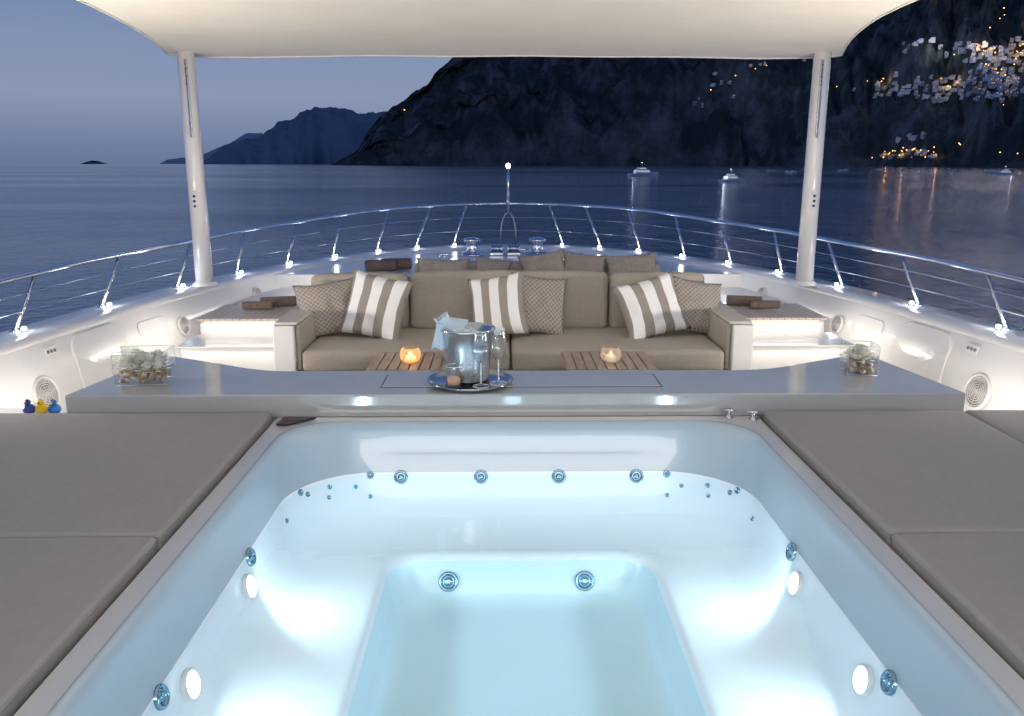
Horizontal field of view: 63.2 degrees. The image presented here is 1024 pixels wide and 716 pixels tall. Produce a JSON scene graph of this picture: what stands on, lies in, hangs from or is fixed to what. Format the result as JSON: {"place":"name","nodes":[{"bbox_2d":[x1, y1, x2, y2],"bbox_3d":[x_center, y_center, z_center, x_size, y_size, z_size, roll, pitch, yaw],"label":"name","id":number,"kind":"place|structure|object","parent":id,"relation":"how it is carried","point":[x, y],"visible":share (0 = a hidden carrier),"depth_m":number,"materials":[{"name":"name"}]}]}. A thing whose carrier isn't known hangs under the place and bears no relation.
{"place":"outdoors","nodes":[
{"label":"outdoors","id":0,"kind":"place"},
{"bbox_2d":[81,160,106,163],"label":"islet","id":1,"kind":"object","parent":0,"point":[93,162],"visible":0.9,"depth_m":8895.34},
{"bbox_2d":[160,133,262,163],"bbox_3d":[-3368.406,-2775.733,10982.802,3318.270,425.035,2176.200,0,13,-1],"label":"distant headland","id":2,"kind":"structure","parent":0,"point":[210,153],"depth_m":11237.50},
{"bbox_2d":[0,0,452,163],"label":"sky","id":3,"kind":"structure","parent":0,"point":[79,84],"materials":[{"name":"blue"}]},
{"bbox_2d":[204,107,386,163],"bbox_3d":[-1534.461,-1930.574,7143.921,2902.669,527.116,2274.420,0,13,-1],"label":"headland","id":4,"kind":"structure","parent":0,"point":[318,135],"depth_m":6731.74,"materials":[{"name":"stone"}]},
{"bbox_2d":[0,164,1023,331],"bbox_3d":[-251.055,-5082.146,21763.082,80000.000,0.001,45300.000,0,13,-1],"label":"sea","id":5,"kind":"structure","parent":0,"point":[53,214],"depth_m":97.26,"materials":[{"name":"blue liquid"}]},
{"bbox_2d":[0,244,1023,552],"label":"yacht","id":6,"kind":"object","parent":5,"relation":"on","point":[978,362],"visible":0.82,"depth_m":5.86,"materials":[{"name":"white paint"}]},
{"bbox_2d":[20,326,27,331],"bbox_3d":[-2.974,-0.176,5.071,0.040,0.033,0.040,0,13,-1],"label":"courtesy lamp","id":7,"kind":"object","parent":6,"relation":"on","point":[24,328],"visible":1,"depth_m":5.06,"materials":[{"name":"silver metal"}]},
{"bbox_2d":[22,399,34,412],"bbox_3d":[-2.283,0.226,3.929,0.060,0.070,0.059,-11,17,-40],"label":"bath toy","id":8,"kind":"object","parent":6,"relation":"on","point":[28,407],"visible":0.9,"depth_m":3.91,"materials":[{"name":"rubber"}]},
{"bbox_2d":[35,399,47,412],"bbox_3d":[-2.223,0.226,3.930,0.060,0.070,0.059,-11,17,-40],"label":"bath toy","id":9,"kind":"object","parent":6,"relation":"on","point":[40,407],"visible":0.92,"depth_m":3.91,"materials":[{"name":"rubber"}]},
{"bbox_2d":[48,399,61,412],"bbox_3d":[-2.163,0.226,3.931,0.060,0.070,0.059,-11,17,-40],"label":"bath toy","id":10,"kind":"object","parent":6,"relation":"on","point":[53,407],"visible":0.98,"depth_m":3.91,"materials":[{"name":"rubber"}]},
{"bbox_2d":[0,537,156,715],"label":"sun pad","id":11,"kind":"object","parent":6,"relation":"on","point":[59,596],"visible":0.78,"depth_m":2.22,"materials":[{"name":"fabric"}]},
{"bbox_2d":[0,412,271,551],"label":"sun pad","id":12,"kind":"object","parent":6,"relation":"on","point":[159,477],"visible":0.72,"depth_m":3.12,"materials":[{"name":"fabric"}]},
{"bbox_2d":[137,315,176,356],"bbox_3d":[-2.644,-0.080,6.204,0.106,0.430,0.370,2,13,8],"label":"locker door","id":13,"kind":"structure","parent":6,"relation":"in","point":[155,330],"depth_m":6.18,"materials":[{"name":"plastic"}]},
{"bbox_2d":[176,51,217,286],"bbox_3d":[-2.588,-1.526,6.803,0.200,1.875,0.200,0,13,-1],"label":"awning pole","id":14,"kind":"object","parent":6,"relation":"on","point":[197,197],"visible":0.98,"depth_m":6.75,"materials":[{"name":"metal"}]},
{"bbox_2d":[77,0,917,58],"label":"awning","id":15,"kind":"object","parent":14,"relation":"attached to","point":[764,29],"visible":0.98,"depth_m":5.50,"materials":[{"name":"beige fabric"}]},
{"bbox_2d":[365,259,395,270],"bbox_3d":[-1.303,-0.918,8.243,0.300,0.113,0.113,-3,14,-15],"label":"towel roll","id":16,"kind":"object","parent":6,"relation":"on","point":[381,265],"visible":1,"depth_m":8.20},
{"bbox_2d":[381,258,411,268],"bbox_3d":[-1.164,-0.948,8.371,0.300,0.113,0.113,-3,14,-15],"label":"towel roll","id":17,"kind":"object","parent":6,"relation":"on","point":[403,263],"visible":0.52,"depth_m":8.35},
{"bbox_2d":[434,254,449,258],"bbox_3d":[-0.785,-1.141,9.327,0.181,0.058,0.024,0,13,-1],"label":"cleat","id":18,"kind":"object","parent":6,"relation":"on","point":[440,255],"visible":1,"depth_m":9.32,"materials":[{"name":"silver metal"}]},
{"bbox_2d":[461,237,483,256],"bbox_3d":[-0.458,-1.288,9.604,0.260,0.216,0.260,0,13,-1],"label":"capstan","id":19,"kind":"object","parent":6,"relation":"on","point":[472,250],"visible":1,"depth_m":9.54,"materials":[{"name":"metal"}]},
{"bbox_2d":[490,243,502,255],"bbox_3d":[-0.179,-1.268,9.664,0.160,0.150,0.140,0,13,-1],"label":"anchor winch","id":20,"kind":"object","parent":6,"relation":"on","point":[496,250],"visible":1,"depth_m":9.62,"materials":[{"name":"metal"}]},
{"bbox_2d":[500,163,516,244],"bbox_3d":[-0.046,-1.852,10.196,0.210,1.045,0.064,0,13,-1],"label":"jackstaff","id":21,"kind":"object","parent":6,"relation":"on","point":[508,168],"visible":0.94,"depth_m":10.18,"materials":[{"name":"silver metal"}]},
{"bbox_2d":[0,202,1023,332],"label":"railing","id":22,"kind":"object","parent":6,"relation":"on","point":[988,273],"visible":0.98,"depth_m":7.08,"materials":[{"name":"silver metal"}]},
{"bbox_2d":[507,243,520,255],"bbox_3d":[0.021,-1.269,9.666,0.160,0.150,0.140,0,13,-1],"label":"anchor winch","id":23,"kind":"object","parent":6,"relation":"on","point":[513,250],"visible":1,"depth_m":9.62,"materials":[{"name":"metal"}]},
{"bbox_2d":[13,417,1023,715],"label":"hot tub","id":24,"kind":"object","parent":6,"relation":"in","point":[565,567],"visible":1,"depth_m":3.09,"materials":[{"name":"plastic"}]},
{"bbox_2d":[276,417,315,425],"bbox_3d":[-0.981,0.285,3.784,0.158,0.016,0.110,0,13,-1],"label":"tub control","id":25,"kind":"object","parent":24,"relation":"on","point":[285,421],"visible":1,"depth_m":3.78,"materials":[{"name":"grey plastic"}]},
{"bbox_2d":[721,408,737,418],"bbox_3d":[1.008,0.257,3.861,0.059,0.042,0.059,-7,15,-29],"label":"tap","id":26,"kind":"object","parent":24,"relation":"attached to","point":[729,411],"visible":1,"depth_m":3.85,"materials":[{"name":"silver metal"}]},
{"bbox_2d":[746,409,761,420],"bbox_3d":[1.114,0.263,3.833,0.059,0.042,0.059,-7,15,-29],"label":"tap","id":27,"kind":"object","parent":24,"relation":"attached to","point":[753,417],"visible":1,"depth_m":3.82,"materials":[{"name":"silver metal"}]},
{"bbox_2d":[526,237,546,255],"bbox_3d":[0.291,-1.290,9.613,0.260,0.216,0.260,0,13,-1],"label":"capstan","id":28,"kind":"object","parent":6,"relation":"on","point":[537,244],"visible":0.87,"depth_m":9.55,"materials":[{"name":"metal"}]},
{"bbox_2d":[792,52,830,285],"bbox_3d":[2.481,-1.539,6.858,0.200,1.875,0.200,0,13,-1],"label":"awning pole","id":29,"kind":"object","parent":6,"relation":"on","point":[813,165],"visible":0.98,"depth_m":6.81,"materials":[{"name":"metal"}]},
{"bbox_2d":[848,314,884,354],"bbox_3d":[2.647,-0.093,6.262,0.106,0.430,0.370,-2,13,-9],"label":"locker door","id":30,"kind":"structure","parent":6,"relation":"in","point":[864,328],"depth_m":6.22,"materials":[{"name":"plastic"}]},
{"bbox_2d":[763,410,1023,547],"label":"sun pad","id":31,"kind":"object","parent":6,"relation":"on","point":[884,476],"visible":0.83,"depth_m":3.15,"materials":[{"name":"fabric"}]},
{"bbox_2d":[891,533,1023,679],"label":"sun pad","id":32,"kind":"object","parent":6,"relation":"on","point":[974,582],"visible":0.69,"depth_m":2.31,"materials":[{"name":"fabric"}]},
{"bbox_2d":[965,410,1023,443],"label":"sun pad","id":33,"kind":"object","parent":6,"relation":"on","point":[1010,423],"visible":0.54,"depth_m":3.71,"materials":[{"name":"fabric"}]},
{"bbox_2d":[994,324,1001,329],"bbox_3d":[3.002,-0.191,5.136,0.040,0.033,0.040,0,13,-1],"label":"courtesy lamp","id":34,"kind":"object","parent":6,"relation":"on","point":[998,327],"visible":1,"depth_m":5.12,"materials":[{"name":"silver metal"}]},
{"label":"deck","id":35,"kind":"structure","parent":6,"relation":"on","visible":0},
{"bbox_2d":[176,304,297,370],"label":"side steps","id":36,"kind":"structure","parent":35,"relation":"on","point":[237,335],"depth_m":5.70,"materials":[{"name":"white plastic"}]},
{"bbox_2d":[242,301,273,309],"bbox_3d":[-1.878,-0.390,6.152,0.220,0.062,0.062,-1,13,-6],"label":"towel roll","id":37,"kind":"object","parent":36,"relation":"on","point":[248,305],"visible":1,"depth_m":6.13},
{"bbox_2d":[260,296,296,306],"bbox_3d":[-1.760,-0.425,6.268,0.260,0.078,0.078,-4,14,-17],"label":"towel roll","id":38,"kind":"object","parent":36,"relation":"on","point":[280,301],"visible":0.65,"depth_m":6.25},
{"bbox_2d":[365,352,444,370],"bbox_3d":[-0.542,0.310,4.811,0.520,0.605,0.470,0,13,-1],"label":"coffee table","id":39,"kind":"object","parent":35,"relation":"on","point":[395,361],"visible":0.44,"depth_m":4.70,"materials":[{"name":"brown wood"}]},
{"bbox_2d":[405,351,415,362],"bbox_3d":[-0.571,-0.017,4.683,0.120,0.088,0.120,0,13,-1],"label":"candle holder","id":40,"kind":"object","parent":39,"relation":"on","point":[410,358],"visible":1,"depth_m":4.67,"materials":[{"name":"yellow wax"}]},
{"bbox_2d":[272,270,753,370],"bbox_3d":[0.008,-0.078,5.677,3.000,0.962,0.950,0,13,-1],"label":"sofa","id":41,"kind":"object","parent":35,"relation":"on","point":[593,319],"visible":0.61,"depth_m":5.47,"materials":[{"name":"fabric"}]},
{"bbox_2d":[292,277,352,336],"bbox_3d":[-1.242,-0.338,5.655,0.440,0.390,0.178,-10,-7,-10],"label":"pillow","id":42,"kind":"object","parent":41,"relation":"on","point":[326,304],"visible":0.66,"depth_m":5.60,"materials":[{"name":"fabric"}]},
{"bbox_2d":[338,268,414,338],"bbox_3d":[-0.912,-0.344,5.579,0.430,0.450,0.176,13,-5,7],"label":"pillow","id":43,"kind":"object","parent":41,"relation":"on","point":[376,305],"visible":0.96,"depth_m":5.52,"materials":[{"name":"fabric"}]},
{"bbox_2d":[468,270,529,335],"bbox_3d":[-0.092,-0.348,5.597,0.400,0.440,0.165,-8,-11,14],"label":"pillow","id":44,"kind":"object","parent":41,"relation":"on","point":[498,302],"visible":0.93,"depth_m":5.53,"materials":[{"name":"fabric"}]},
{"bbox_2d":[511,272,566,333],"bbox_3d":[0.177,-0.360,5.688,0.400,0.420,0.171,6,-10,-13],"label":"pillow","id":45,"kind":"object","parent":41,"relation":"on","point":[543,300],"visible":0.81,"depth_m":5.64,"materials":[{"name":"fabric"}]},
{"bbox_2d":[611,270,690,338],"bbox_3d":[0.938,-0.339,5.602,0.450,0.420,0.179,-16,-6,-10],"label":"pillow","id":46,"kind":"object","parent":41,"relation":"on","point":[651,307],"visible":0.98,"depth_m":5.54,"materials":[{"name":"fabric"}]},
{"bbox_2d":[673,276,721,333],"bbox_3d":[1.257,-0.353,5.704,0.400,0.390,0.170,8,-11,-15],"label":"pillow","id":47,"kind":"object","parent":41,"relation":"on","point":[698,301],"visible":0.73,"depth_m":5.64,"materials":[{"name":"fabric"}]},
{"bbox_2d":[65,355,965,422],"bbox_3d":[0.023,0.387,4.374,4.217,0.654,0.851,0,13,-1],"label":"bar counter","id":48,"kind":"object","parent":35,"relation":"on","point":[195,386],"visible":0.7,"depth_m":3.92,"materials":[{"name":"white paint"}]},
{"bbox_2d":[110,345,176,385],"bbox_3d":[-1.806,0.036,4.082,0.275,0.165,0.205,-2,13,-7],"label":"flower vase","id":49,"kind":"object","parent":48,"relation":"on","point":[149,365],"visible":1,"depth_m":4.05,"materials":[{"name":"clear glass"}]},
{"bbox_2d":[427,369,513,392],"bbox_3d":[-0.204,0.110,4.080,0.424,0.020,0.424,0,13,-1],"label":"serving tray","id":50,"kind":"object","parent":48,"relation":"on","point":[437,380],"visible":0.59,"depth_m":4.04,"materials":[{"name":"silver metal"}]},
{"bbox_2d":[445,363,461,386],"bbox_3d":[-0.278,0.084,3.981,0.082,0.100,0.082,0,13,-1],"label":"tumbler","id":51,"kind":"object","parent":50,"relation":"on","point":[453,380],"visible":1,"depth_m":3.97,"materials":[{"name":"clear glass"}]},
{"bbox_2d":[440,322,496,383],"bbox_3d":[-0.220,-0.027,4.099,0.294,0.265,0.282,0,13,-1],"label":"ice bucket","id":52,"kind":"object","parent":50,"relation":"on","point":[463,347],"visible":0.85,"depth_m":4.00,"materials":[{"name":"metal"}]},
{"bbox_2d":[431,312,467,349],"bbox_3d":[-0.302,-0.126,4.038,0.179,0.181,0.113,0,13,-1],"label":"napkin","id":53,"kind":"object","parent":52,"relation":"on","point":[444,321],"visible":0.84,"depth_m":4.02,"materials":[{"name":"white"}]},
{"bbox_2d":[473,332,488,387],"bbox_3d":[-0.148,0.010,3.955,0.081,0.257,0.081,0,13,-1],"label":"wine glass","id":54,"kind":"object","parent":50,"relation":"on","point":[481,367],"visible":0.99,"depth_m":3.96,"materials":[{"name":"clear"}]},
{"bbox_2d":[490,327,506,385],"bbox_3d":[-0.066,-0.008,4.003,0.085,0.271,0.085,0,13,-1],"label":"wine glass","id":55,"kind":"object","parent":50,"relation":"on","point":[498,362],"visible":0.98,"depth_m":4.01,"materials":[{"name":"clear"}]},
{"bbox_2d":[839,340,880,375],"bbox_3d":[1.784,0.002,4.270,0.172,0.154,0.192,1,13,5],"label":"flower vase","id":56,"kind":"object","parent":48,"relation":"on","point":[860,352],"visible":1,"depth_m":4.25,"materials":[{"name":"clear glass"}]},
{"bbox_2d":[409,261,660,279],"bbox_3d":[-0.009,-0.332,7.127,2.900,0.801,1.930,0,13,-1],"label":"sun lounge","id":57,"kind":"object","parent":35,"relation":"on","point":[515,265],"visible":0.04,"depth_m":7.79,"materials":[{"name":"beige fabric"}]},
{"bbox_2d":[417,258,469,271],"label":"pillow","id":58,"kind":"object","parent":57,"relation":"on","point":[426,265],"visible":0.49,"depth_m":7.63,"materials":[{"name":"beige fabric"}]},
{"bbox_2d":[476,256,512,269],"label":"pillow","id":59,"kind":"object","parent":57,"relation":"on","point":[487,264],"visible":0.48,"depth_m":7.63,"materials":[{"name":"fabric"}]},
{"bbox_2d":[517,249,563,270],"bbox_3d":[0.284,-0.854,7.671,0.440,0.240,0.141,-9,-4,-1],"label":"pillow","id":60,"kind":"object","parent":57,"relation":"on","point":[552,261],"visible":0.69,"depth_m":7.62,"materials":[{"name":"beige fabric"}]},
{"bbox_2d":[563,251,607,271],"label":"pillow","id":61,"kind":"object","parent":57,"relation":"on","point":[577,261],"visible":0.7,"depth_m":7.63,"materials":[{"name":"fabric"}]},
{"bbox_2d":[606,252,656,276],"bbox_3d":[1.104,-0.841,7.683,0.500,0.240,0.145,-5,-4,-1],"label":"pillow","id":62,"kind":"object","parent":57,"relation":"on","point":[638,263],"visible":0.78,"depth_m":7.64,"materials":[{"name":"beige fabric"}]},
{"bbox_2d":[561,351,657,370],"bbox_3d":[0.548,0.307,4.823,0.500,0.605,0.470,0,13,-1],"label":"coffee table","id":63,"kind":"object","parent":35,"relation":"on","point":[625,360],"visible":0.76,"depth_m":4.72,"materials":[{"name":"brown wood"}]},
{"bbox_2d":[605,351,615,361],"bbox_3d":[0.558,-0.022,4.705,0.120,0.088,0.120,0,13,-1],"label":"candle holder","id":64,"kind":"object","parent":63,"relation":"on","point":[610,357],"visible":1,"depth_m":4.69,"materials":[{"name":"white wax"}]},
{"bbox_2d":[724,303,853,369],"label":"side steps","id":65,"kind":"structure","parent":35,"relation":"on","point":[787,334],"depth_m":5.74,"materials":[{"name":"white plastic"}]},
{"bbox_2d":[726,295,761,305],"bbox_3d":[1.760,-0.434,6.307,0.260,0.078,0.078,4,14,16],"label":"towel roll","id":66,"kind":"object","parent":65,"relation":"on","point":[739,300],"visible":0.65,"depth_m":6.29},
{"bbox_2d":[749,300,780,308],"bbox_3d":[1.881,-0.400,6.193,0.220,0.062,0.062,1,13,5],"label":"towel roll","id":67,"kind":"object","parent":65,"relation":"on","point":[773,304],"visible":1,"depth_m":6.17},
{"bbox_2d":[627,165,658,176],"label":"moored boat","id":68,"kind":"object","parent":5,"relation":"on","point":[642,171],"visible":0.94,"depth_m":398.18,"materials":[{"name":"white paint"}]},
{"bbox_2d":[718,173,742,182],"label":"moored boat","id":69,"kind":"object","parent":5,"relation":"on","point":[730,178],"visible":0.95,"depth_m":274.02,"materials":[{"name":"white paint"}]},
{"bbox_2d":[992,167,1014,174],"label":"moored boat","id":70,"kind":"object","parent":5,"relation":"on","point":[1005,172],"visible":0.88,"depth_m":450.87,"materials":[{"name":"white paint"}]},
{"bbox_2d":[331,0,1023,167],"bbox_3d":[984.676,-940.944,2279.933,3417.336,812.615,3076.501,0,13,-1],"label":"mountain","id":71,"kind":"structure","parent":0,"point":[571,111],"depth_m":2269.56,"materials":[{"name":"stone"}]},
{"bbox_2d":[893,84,898,91],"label":"house","id":72,"kind":"structure","parent":71,"relation":"on","point":[895,89],"depth_m":1857.82,"materials":[{"name":"grey"}]},
{"bbox_2d":[898,89,904,96],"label":"house","id":73,"kind":"structure","parent":71,"relation":"on","point":[900,94],"depth_m":1820.48,"materials":[{"name":"grey"}]},
{"bbox_2d":[903,89,911,94],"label":"house","id":74,"kind":"structure","parent":71,"relation":"on","point":[906,92],"depth_m":1787.11,"materials":[{"name":"grey"}]},
{"bbox_2d":[908,135,917,140],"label":"house","id":75,"kind":"structure","parent":71,"relation":"on","point":[912,138],"depth_m":1548.17,"materials":[{"name":"grey"}]},
{"bbox_2d":[912,83,917,89],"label":"house","id":76,"kind":"structure","parent":71,"relation":"on","point":[915,85],"depth_m":1770.06,"materials":[{"name":"grey"}]},
{"bbox_2d":[914,75,919,83],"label":"house","id":77,"kind":"structure","parent":71,"relation":"on","point":[917,80],"depth_m":1762.04,"materials":[{"name":"grey"}]},
{"bbox_2d":[920,131,926,138],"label":"house","id":78,"kind":"structure","parent":71,"relation":"on","point":[923,134],"depth_m":1518.52,"materials":[{"name":"grey"}]},
{"bbox_2d":[921,149,927,155],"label":"house","id":79,"kind":"structure","parent":71,"relation":"on","point":[924,152],"depth_m":1441.78,"materials":[{"name":"grey"}]},
{"bbox_2d":[928,37,935,42],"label":"house","id":80,"kind":"structure","parent":71,"relation":"on","point":[932,39],"depth_m":1749.65,"materials":[{"name":"grey"}]},
{"bbox_2d":[931,97,936,103],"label":"house","id":81,"kind":"structure","parent":71,"relation":"on","point":[933,99],"depth_m":1612.98,"materials":[{"name":"grey"}]},
{"bbox_2d":[932,85,937,92],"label":"house","id":82,"kind":"structure","parent":71,"relation":"on","point":[934,88],"depth_m":1639.00,"materials":[{"name":"grey"}]},
{"bbox_2d":[932,80,938,85],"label":"house","id":83,"kind":"structure","parent":71,"relation":"on","point":[936,82],"depth_m":1647.66,"materials":[{"name":"grey"}]},
{"bbox_2d":[937,97,943,102],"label":"house","id":84,"kind":"structure","parent":71,"relation":"on","point":[940,99],"depth_m":1602.10,"materials":[{"name":"grey"}]},
{"bbox_2d":[939,76,944,83],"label":"house","id":85,"kind":"structure","parent":71,"relation":"on","point":[942,80],"depth_m":1685.89,"materials":[{"name":"grey"}]},
{"bbox_2d":[943,86,950,90],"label":"house","id":86,"kind":"structure","parent":71,"relation":"on","point":[945,88],"depth_m":1661.65,"materials":[{"name":"grey"}]},
{"bbox_2d":[953,41,957,49],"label":"house","id":87,"kind":"structure","parent":71,"relation":"on","point":[955,47],"depth_m":1691.31,"materials":[{"name":"grey"}]},
{"bbox_2d":[966,43,976,48],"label":"house","id":88,"kind":"structure","parent":71,"relation":"on","point":[971,46],"depth_m":1593.64,"materials":[{"name":"grey"}]},
{"bbox_2d":[971,86,977,92],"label":"house","id":89,"kind":"structure","parent":71,"relation":"on","point":[973,89],"depth_m":1495.77,"materials":[{"name":"grey"}]},
{"bbox_2d":[975,86,981,93],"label":"house","id":90,"kind":"structure","parent":71,"relation":"on","point":[977,91],"depth_m":1470.56,"materials":[{"name":"grey"}]},
{"bbox_2d":[976,63,982,69],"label":"house","id":91,"kind":"structure","parent":71,"relation":"on","point":[979,67],"depth_m":1508.49,"materials":[{"name":"grey"}]},
{"bbox_2d":[977,51,984,58],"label":"house","id":92,"kind":"structure","parent":71,"relation":"on","point":[980,55],"depth_m":1535.20,"materials":[{"name":"grey"}]},
{"bbox_2d":[981,41,987,47],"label":"house","id":93,"kind":"structure","parent":71,"relation":"on","point":[985,44],"depth_m":1563.71,"materials":[{"name":"grey"}]},
{"bbox_2d":[982,65,988,74],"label":"house","id":94,"kind":"structure","parent":71,"relation":"on","point":[985,68],"depth_m":1466.75,"materials":[{"name":"grey"}]},
{"bbox_2d":[984,48,992,56],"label":"house","id":95,"kind":"structure","parent":71,"relation":"on","point":[988,51],"depth_m":1543.73,"materials":[{"name":"grey"}]},
{"bbox_2d":[988,73,993,82],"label":"house","id":96,"kind":"structure","parent":71,"relation":"on","point":[991,75],"depth_m":1395.69,"materials":[{"name":"grey"}]},
{"bbox_2d":[988,80,997,88],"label":"house","id":97,"kind":"structure","parent":71,"relation":"on","point":[992,84],"depth_m":1381.99,"materials":[{"name":"grey"}]},
{"bbox_2d":[990,66,996,72],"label":"house","id":98,"kind":"structure","parent":71,"relation":"on","point":[993,68],"depth_m":1466.28,"materials":[{"name":"grey"}]},
{"bbox_2d":[992,92,1002,97],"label":"house","id":99,"kind":"structure","parent":71,"relation":"on","point":[997,94],"depth_m":1320.45,"materials":[{"name":"grey"}]},
{"bbox_2d":[994,58,1000,66],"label":"house","id":100,"kind":"structure","parent":71,"relation":"on","point":[997,61],"depth_m":1513.61,"materials":[{"name":"grey"}]},
{"bbox_2d":[993,74,1002,83],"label":"house","id":101,"kind":"structure","parent":71,"relation":"on","point":[997,77],"depth_m":1385.08,"materials":[{"name":"grey"}]},
{"bbox_2d":[997,83,1003,90],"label":"house","id":102,"kind":"structure","parent":71,"relation":"on","point":[1000,86],"depth_m":1384.33,"materials":[{"name":"grey"}]},
{"bbox_2d":[997,51,1003,60],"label":"house","id":103,"kind":"structure","parent":71,"relation":"on","point":[1000,54],"depth_m":1575.21,"materials":[{"name":"grey"}]},
{"bbox_2d":[1004,80,1009,86],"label":"house","id":104,"kind":"structure","parent":71,"relation":"on","point":[1006,82],"depth_m":1515.47,"materials":[{"name":"grey"}]},
{"bbox_2d":[1003,86,1011,95],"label":"house","id":105,"kind":"structure","parent":71,"relation":"on","point":[1007,91],"depth_m":1417.78,"materials":[{"name":"grey"}]},
{"bbox_2d":[1004,76,1012,83],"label":"house","id":106,"kind":"structure","parent":71,"relation":"on","point":[1008,78],"depth_m":1527.17,"materials":[{"name":"grey"}]},
{"bbox_2d":[1007,43,1015,49],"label":"house","id":107,"kind":"structure","parent":71,"relation":"on","point":[1011,46],"depth_m":1661.33,"materials":[{"name":"grey"}]},
{"bbox_2d":[1011,84,1017,91],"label":"house","id":108,"kind":"structure","parent":71,"relation":"on","point":[1014,87],"depth_m":1451.13,"materials":[{"name":"grey"}]},
{"bbox_2d":[1011,59,1018,63],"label":"house","id":109,"kind":"structure","parent":71,"relation":"on","point":[1014,61],"depth_m":1638.92,"materials":[{"name":"grey"}]},
{"bbox_2d":[1012,76,1019,83],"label":"house","id":110,"kind":"structure","parent":71,"relation":"on","point":[1015,79],"depth_m":1542.03,"materials":[{"name":"grey"}]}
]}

